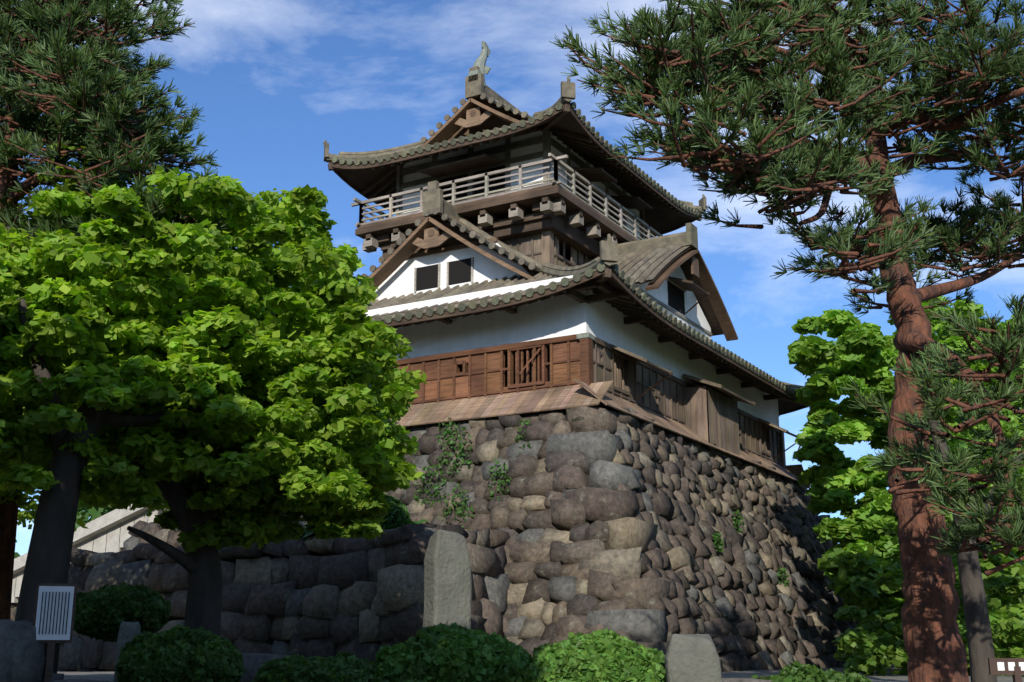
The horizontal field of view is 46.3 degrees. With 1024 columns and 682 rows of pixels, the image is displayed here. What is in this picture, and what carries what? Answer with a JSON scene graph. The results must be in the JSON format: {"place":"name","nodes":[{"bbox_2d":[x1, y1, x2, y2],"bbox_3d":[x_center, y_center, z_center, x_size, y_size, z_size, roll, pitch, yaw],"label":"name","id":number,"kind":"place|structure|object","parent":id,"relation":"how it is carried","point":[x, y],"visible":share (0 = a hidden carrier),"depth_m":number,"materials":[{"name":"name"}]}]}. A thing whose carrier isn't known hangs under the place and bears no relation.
{"place":"outdoors","nodes":[
{"label":"outdoors","id":0,"kind":"place"},
{"bbox_2d":[1,0,1023,555],"label":"sky","id":1,"kind":"structure","parent":0,"point":[273,81],"materials":[{"name":"blue"}]},
{"bbox_2d":[57,665,1023,681],"bbox_3d":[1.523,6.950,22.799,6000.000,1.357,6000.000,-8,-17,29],"label":"ground","id":2,"kind":"structure","parent":0,"point":[104,676],"depth_m":18.02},
{"bbox_2d":[32,583,76,681],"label":"sign post","id":3,"kind":"object","parent":2,"relation":"on","point":[49,660],"visible":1,"depth_m":8.65,"materials":[{"name":"grey metal"}]},
{"bbox_2d":[35,586,73,639],"bbox_3d":[-3.316,1.971,8.686,0.020,0.380,0.240,-35,-37,65],"label":"sign board","id":4,"kind":"object","parent":3,"relation":"attached to","point":[57,635],"visible":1,"depth_m":8.68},
{"bbox_2d":[38,592,69,633],"bbox_3d":[-3.312,1.968,8.675,0.004,0.300,0.188,-35,-37,65],"label":"sign text","id":5,"kind":"object","parent":4,"relation":"attached to","point":[54,612],"visible":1,"depth_m":8.67},
{"bbox_2d":[11,502,157,602],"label":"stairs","id":6,"kind":"structure","parent":2,"relation":"on","point":[108,532],"depth_m":32.14,"materials":[{"name":"stone"}]},
{"bbox_2d":[0,0,231,619],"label":"pine tree","id":7,"kind":"object","parent":2,"relation":"on","point":[23,116],"depth_m":13.72,"materials":[{"name":"green plant"}]},
{"bbox_2d":[0,140,427,672],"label":"maple tree","id":8,"kind":"object","parent":2,"relation":"on","point":[272,361],"depth_m":11.66,"materials":[{"name":"green plant"}]},
{"bbox_2d":[10,524,515,671],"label":"terrace stones","id":9,"kind":"object","parent":2,"relation":"on","point":[360,598],"visible":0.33,"depth_m":21.12,"materials":[{"name":"grey stone"}]},
{"bbox_2d":[0,619,772,681],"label":"garden rocks","id":10,"kind":"object","parent":2,"relation":"on","point":[23,653],"visible":0.27,"depth_m":8.51,"materials":[{"name":"stone"}]},
{"bbox_2d":[114,529,721,681],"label":"monuments","id":11,"kind":"object","parent":2,"relation":"on","point":[448,591],"visible":0.76,"depth_m":11.56,"materials":[{"name":"stone"}]},
{"bbox_2d":[73,417,871,681],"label":"bushes","id":12,"kind":"object","parent":2,"relation":"on","point":[452,652],"depth_m":9.01,"materials":[{"name":"green plant"}]},
{"bbox_2d":[123,406,892,672],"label":"stone base stones","id":13,"kind":"object","parent":2,"relation":"on","point":[639,560],"visible":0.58,"depth_m":23.66,"materials":[{"name":"grey stone"}]},
{"bbox_2d":[355,129,810,488],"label":"castle","id":14,"kind":"structure","parent":13,"relation":"on","point":[699,283],"depth_m":29.19,"materials":[{"name":"white paint"}]},
{"bbox_2d":[386,332,592,404],"bbox_3d":[-2.813,1.182,26.773,10.100,1.510,0.439,-8,-17,29],"label":"wooden wall panel","id":15,"kind":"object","parent":14,"relation":"attached to","point":[482,373],"visible":0.35,"depth_m":25.51,"materials":[{"name":"brown wood"}]},
{"bbox_2d":[328,97,701,238],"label":"roof eaves","id":16,"kind":"object","parent":14,"relation":"attached to","point":[565,125],"visible":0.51,"depth_m":32.07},
{"bbox_2d":[323,66,706,221],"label":"castle top roof tiles","id":17,"kind":"object","parent":16,"relation":"on","point":[475,89],"visible":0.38,"depth_m":31.67,"materials":[{"name":"grey tile"}]},
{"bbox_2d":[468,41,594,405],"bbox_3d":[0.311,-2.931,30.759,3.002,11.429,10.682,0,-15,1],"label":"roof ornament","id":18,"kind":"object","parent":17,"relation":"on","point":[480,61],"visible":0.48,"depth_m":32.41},
{"bbox_2d":[351,130,712,335],"bbox_3d":[0.851,-2.419,33.083,7.760,4.580,8.270,-8,-17,29],"label":"castle railing","id":19,"kind":"object","parent":14,"relation":"attached to","point":[546,139],"visible":0.38,"depth_m":30.89,"materials":[{"name":"wood"}]},
{"bbox_2d":[410,166,684,426],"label":"window openings","id":20,"kind":"object","parent":14,"relation":"in","point":[459,272],"visible":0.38,"depth_m":29.83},
{"bbox_2d":[341,215,809,416],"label":"roof eaves","id":21,"kind":"object","parent":14,"relation":"attached to","point":[431,232],"visible":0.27,"depth_m":28.28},
{"bbox_2d":[361,180,803,395],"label":"castle roof tiles","id":22,"kind":"object","parent":14,"relation":"attached to","point":[435,203],"visible":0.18,"depth_m":27.78,"materials":[{"name":"grey tile"}]},
{"bbox_2d":[475,212,796,476],"bbox_3d":[0.771,0.549,32.495,11.123,6.120,12.900,-8,-17,29],"label":"wooden siding","id":23,"kind":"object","parent":14,"relation":"attached to","point":[710,412],"visible":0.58,"depth_m":28.84,"materials":[{"name":"brown wood"}]},
{"bbox_2d":[614,222,697,282],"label":"castle dormer tiles","id":24,"kind":"object","parent":14,"relation":"attached to","point":[641,261],"visible":0.37,"depth_m":30.80,"materials":[{"name":"grey tile"}]},
{"bbox_2d":[14,500,1022,613],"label":"distant tree leaves","id":25,"kind":"object","parent":2,"relation":"on","point":[96,512],"depth_m":69.08,"materials":[{"name":"green plant"}]},
{"bbox_2d":[517,474,592,533],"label":"stone gaps","id":26,"kind":"object","parent":2,"relation":"on","point":[588,486],"visible":0.03,"depth_m":23.04,"materials":[{"name":"brown stone"}]},
{"bbox_2d":[549,0,1023,681],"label":"pine tree","id":27,"kind":"object","parent":2,"relation":"on","point":[849,86],"depth_m":9.85,"materials":[{"name":"green plant"}]},
{"bbox_2d":[787,296,1023,675],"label":"tree leaves","id":28,"kind":"object","parent":2,"relation":"on","point":[860,565],"visible":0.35,"depth_m":23.78,"materials":[{"name":"green plant"}]},
{"bbox_2d":[929,377,1021,681],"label":"tree trunks","id":29,"kind":"object","parent":2,"relation":"on","point":[979,637],"visible":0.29,"depth_m":11.80,"materials":[{"name":"brown plant"}]},
{"bbox_2d":[988,658,1023,681],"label":"sign board","id":30,"kind":"object","parent":2,"relation":"on","point":[1017,673],"visible":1,"depth_m":8.92,"materials":[{"name":"brown wood"}]},
{"bbox_2d":[997,662,1023,670],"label":"sign text","id":31,"kind":"object","parent":30,"relation":"attached to","point":[1000,665],"visible":1,"depth_m":8.93}
]}

